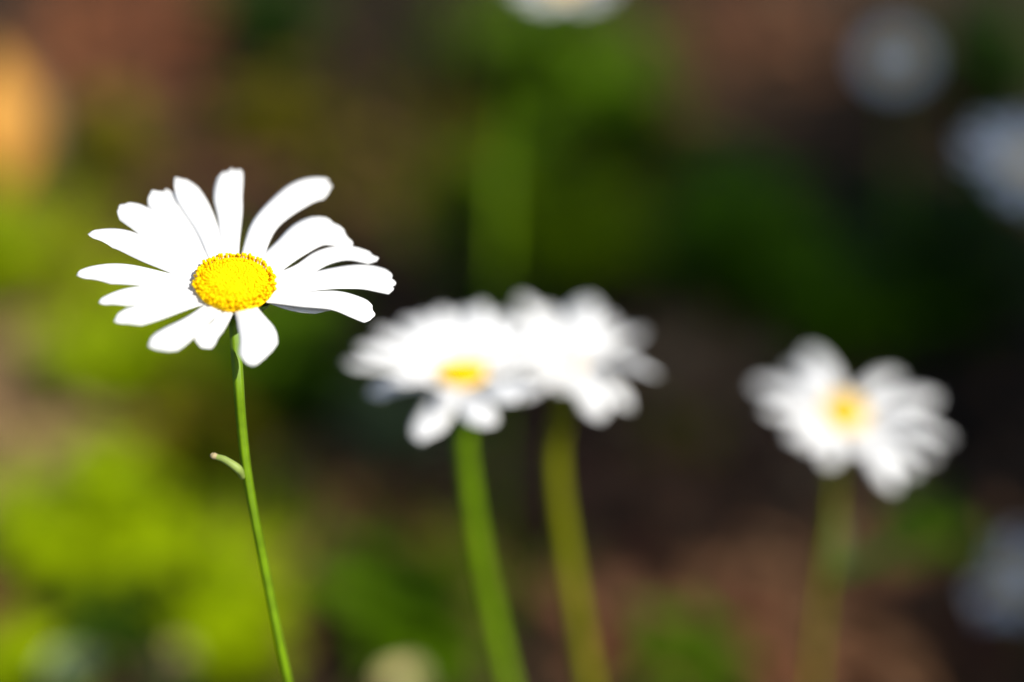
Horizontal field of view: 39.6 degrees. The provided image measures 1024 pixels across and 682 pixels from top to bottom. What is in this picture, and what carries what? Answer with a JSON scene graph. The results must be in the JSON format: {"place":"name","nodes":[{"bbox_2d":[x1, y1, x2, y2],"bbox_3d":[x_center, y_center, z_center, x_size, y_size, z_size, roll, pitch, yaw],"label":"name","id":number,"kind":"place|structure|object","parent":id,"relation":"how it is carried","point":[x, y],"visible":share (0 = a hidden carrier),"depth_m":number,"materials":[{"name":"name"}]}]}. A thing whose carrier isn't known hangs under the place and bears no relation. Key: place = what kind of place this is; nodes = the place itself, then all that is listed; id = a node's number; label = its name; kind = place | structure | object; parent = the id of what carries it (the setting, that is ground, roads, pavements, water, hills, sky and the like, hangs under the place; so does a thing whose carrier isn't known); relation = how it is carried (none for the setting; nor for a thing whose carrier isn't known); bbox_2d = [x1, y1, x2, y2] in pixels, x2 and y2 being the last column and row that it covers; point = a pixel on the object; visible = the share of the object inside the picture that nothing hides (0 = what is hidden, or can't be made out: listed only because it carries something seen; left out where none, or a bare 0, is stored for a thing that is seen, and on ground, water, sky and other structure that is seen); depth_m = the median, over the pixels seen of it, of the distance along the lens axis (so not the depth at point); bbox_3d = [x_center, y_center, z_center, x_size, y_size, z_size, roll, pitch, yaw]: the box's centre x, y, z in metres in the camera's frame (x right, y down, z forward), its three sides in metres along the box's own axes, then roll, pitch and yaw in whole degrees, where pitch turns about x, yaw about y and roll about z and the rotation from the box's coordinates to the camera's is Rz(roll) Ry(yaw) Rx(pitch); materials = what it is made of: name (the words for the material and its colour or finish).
{"place":"outdoors","nodes":[
{"label":"outdoors","id":0,"kind":"place"},
{"bbox_2d":[380,662,428,681],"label":"daisy flower","id":1,"kind":"object","parent":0,"point":[404,673],"visible":1,"depth_m":0.52,"materials":[{"name":"beige plant"}]},
{"bbox_2d":[0,0,1023,681],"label":"ground","id":2,"kind":"structure","parent":0,"point":[326,656],"depth_m":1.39,"materials":[{"name":"plant"}]},
{"bbox_2d":[0,54,34,222],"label":"dry leaf","id":3,"kind":"object","parent":2,"relation":"on","point":[17,129],"visible":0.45,"depth_m":1.15,"materials":[{"name":"orange plant"}]},
{"bbox_2d":[5,60,59,187],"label":"dry leaf","id":4,"kind":"object","parent":2,"relation":"on","point":[35,102],"visible":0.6,"depth_m":1.29,"materials":[{"name":"orange plant"}]},
{"bbox_2d":[0,179,72,318],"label":"leafy plant","id":5,"kind":"object","parent":2,"relation":"on","point":[9,260],"visible":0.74,"depth_m":1.04,"materials":[{"name":"green plant"}]},
{"bbox_2d":[0,606,77,681],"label":"leafy plant","id":6,"kind":"object","parent":2,"relation":"on","point":[23,653],"visible":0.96,"depth_m":0.70,"materials":[{"name":"green plant"}]},
{"bbox_2d":[37,643,96,681],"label":"daisy bud","id":7,"kind":"object","parent":2,"relation":"on","point":[73,663],"visible":1,"depth_m":0.50,"materials":[{"name":"green plant"}]},
{"bbox_2d":[51,85,181,179],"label":"leafy plant","id":8,"kind":"object","parent":2,"relation":"on","point":[116,132],"visible":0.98,"depth_m":1.30,"materials":[{"name":"green plant"}]},
{"bbox_2d":[3,281,232,420],"bbox_3d":[-0.246,0.014,0.938,0.150,0.085,0.107,9,29,16],"label":"leafy plant","id":9,"kind":"object","parent":2,"relation":"on","point":[131,348],"visible":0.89,"depth_m":0.93,"materials":[{"name":"green plant"}]},
{"bbox_2d":[0,433,243,626],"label":"leafy plant","id":10,"kind":"object","parent":2,"relation":"on","point":[99,500],"visible":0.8,"depth_m":0.75,"materials":[{"name":"green plant"}]},
{"bbox_2d":[42,552,204,681],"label":"leafy plant","id":11,"kind":"object","parent":2,"relation":"on","point":[103,624],"visible":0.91,"depth_m":0.72,"materials":[{"name":"green plant"}]},
{"bbox_2d":[142,641,196,681],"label":"daisy bud","id":12,"kind":"object","parent":2,"relation":"on","point":[173,662],"visible":1,"depth_m":0.56,"materials":[{"name":"green plant"}]},
{"bbox_2d":[110,371,269,504],"bbox_3d":[-0.188,0.063,0.840,0.084,0.084,0.083,17,32,29],"label":"leafy plant","id":13,"kind":"object","parent":2,"relation":"on","point":[193,433],"visible":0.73,"depth_m":0.83,"materials":[{"name":"green plant"}]},
{"bbox_2d":[157,521,306,681],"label":"leafy plant","id":14,"kind":"object","parent":2,"relation":"on","point":[233,640],"visible":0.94,"depth_m":0.69,"materials":[{"name":"green plant"}]},
{"bbox_2d":[77,169,395,681],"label":"oxeye daisy","id":15,"kind":"object","parent":2,"relation":"on","point":[185,242],"visible":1,"depth_m":0.25,"materials":[{"name":"white plant"}]},
{"bbox_2d":[176,0,365,65],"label":"leafy plant","id":16,"kind":"object","parent":2,"relation":"on","point":[261,22],"visible":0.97,"depth_m":1.60,"materials":[{"name":"green plant"}]},
{"bbox_2d":[175,289,387,446],"bbox_3d":[-0.141,0.021,0.920,0.140,0.092,0.115,0,28,0],"label":"leafy plant","id":17,"kind":"object","parent":2,"relation":"on","point":[293,384],"visible":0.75,"depth_m":0.91,"materials":[{"name":"green plant"}]},
{"bbox_2d":[297,539,498,681],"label":"leafy plant","id":18,"kind":"object","parent":2,"relation":"on","point":[442,651],"visible":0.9,"depth_m":0.69,"materials":[{"name":"green plant"}]},
{"bbox_2d":[318,374,489,473],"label":"leafy plant","id":19,"kind":"object","parent":2,"relation":"on","point":[381,427],"visible":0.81,"depth_m":0.86,"materials":[{"name":"green plant"}]},
{"bbox_2d":[345,303,554,681],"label":"oxeye daisy","id":20,"kind":"object","parent":2,"relation":"on","point":[460,357],"visible":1,"depth_m":0.34,"materials":[{"name":"white plant"}]},
{"bbox_2d":[0,0,987,658],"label":"grass","id":21,"kind":"structure","parent":2,"relation":"on","point":[52,230],"depth_m":1.08,"materials":[{"name":"green plant"}]},
{"bbox_2d":[431,115,576,244],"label":"leafy plant","id":22,"kind":"object","parent":2,"relation":"on","point":[532,138],"visible":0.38,"depth_m":1.15,"materials":[{"name":"green plant"}]},
{"bbox_2d":[489,0,589,542],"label":"oxeye daisy","id":23,"kind":"object","parent":2,"relation":"on","point":[537,40],"visible":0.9,"depth_m":0.70,"materials":[{"name":"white plant"}]},
{"bbox_2d":[460,0,669,125],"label":"leafy plant","id":24,"kind":"object","parent":2,"relation":"on","point":[544,64],"visible":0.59,"depth_m":1.41,"materials":[{"name":"green plant"}]},
{"bbox_2d":[454,157,677,295],"bbox_3d":[0.042,-0.083,1.101,0.188,0.096,0.145,11,30,20],"label":"leafy plant","id":25,"kind":"object","parent":2,"relation":"on","point":[562,236],"visible":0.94,"depth_m":1.09,"materials":[{"name":"green plant"}]},
{"bbox_2d":[506,297,658,681],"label":"oxeye daisy","id":26,"kind":"object","parent":2,"relation":"on","point":[577,335],"visible":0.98,"depth_m":0.38,"materials":[{"name":"white plant"}]},
{"bbox_2d":[528,50,703,176],"bbox_3d":[0.091,-0.196,1.300,0.157,0.109,0.153,0,28,0],"label":"leafy plant","id":27,"kind":"object","parent":2,"relation":"on","point":[603,94],"visible":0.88,"depth_m":1.30,"materials":[{"name":"green plant"}]},
{"bbox_2d":[621,402,726,460],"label":"leafy plant","id":28,"kind":"object","parent":2,"relation":"on","point":[667,414],"visible":0.47,"depth_m":0.87,"materials":[{"name":"green plant"}]},
{"bbox_2d":[613,599,783,681],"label":"leafy plant","id":29,"kind":"object","parent":2,"relation":"on","point":[705,656],"visible":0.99,"depth_m":0.69,"materials":[{"name":"green plant"}]},
{"bbox_2d":[651,143,859,337],"bbox_3d":[0.186,-0.075,1.050,0.154,0.130,0.129,13,31,24],"label":"leafy plant","id":30,"kind":"object","parent":2,"relation":"on","point":[719,227],"visible":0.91,"depth_m":1.04,"materials":[{"name":"green plant"}]},
{"bbox_2d":[753,351,950,681],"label":"oxeye daisy","id":31,"kind":"object","parent":2,"relation":"on","point":[837,425],"visible":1,"depth_m":0.41,"materials":[{"name":"white plant"}]},
{"bbox_2d":[756,255,965,370],"bbox_3d":[0.242,-0.017,1.006,0.146,0.077,0.112,0,28,0],"label":"leafy plant","id":32,"kind":"object","parent":2,"relation":"on","point":[837,315],"visible":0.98,"depth_m":1.00,"materials":[{"name":"green plant"}]},
{"bbox_2d":[862,29,927,328],"bbox_3d":[0.246,-0.094,0.943,0.039,0.243,0.110,11,30,20],"label":"oxeye daisy","id":33,"kind":"object","parent":2,"relation":"on","point":[897,57],"visible":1,"depth_m":0.86,"materials":[{"name":"white plant"}]},
{"bbox_2d":[847,132,1023,359],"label":"leafy plant","id":34,"kind":"object","parent":2,"relation":"on","point":[971,281],"visible":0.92,"depth_m":0.99,"materials":[{"name":"green plant"}]},
{"bbox_2d":[880,481,1003,586],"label":"leafy plant","id":35,"kind":"object","parent":2,"relation":"on","point":[931,512],"visible":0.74,"depth_m":0.78,"materials":[{"name":"green plant"}]},
{"bbox_2d":[886,0,1023,127],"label":"leafy plant","id":36,"kind":"object","parent":2,"relation":"on","point":[991,86],"visible":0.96,"depth_m":1.42,"materials":[{"name":"green plant"}]},
{"bbox_2d":[960,117,1023,206],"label":"oxeye daisy","id":37,"kind":"object","parent":2,"relation":"on","point":[1003,157],"visible":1,"depth_m":0.58,"materials":[{"name":"white plant"}]},
{"bbox_2d":[973,534,1023,650],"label":"oxeye daisy","id":38,"kind":"object","parent":2,"relation":"on","point":[1007,596],"visible":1,"depth_m":0.70,"materials":[{"name":"white plant"}]}
]}

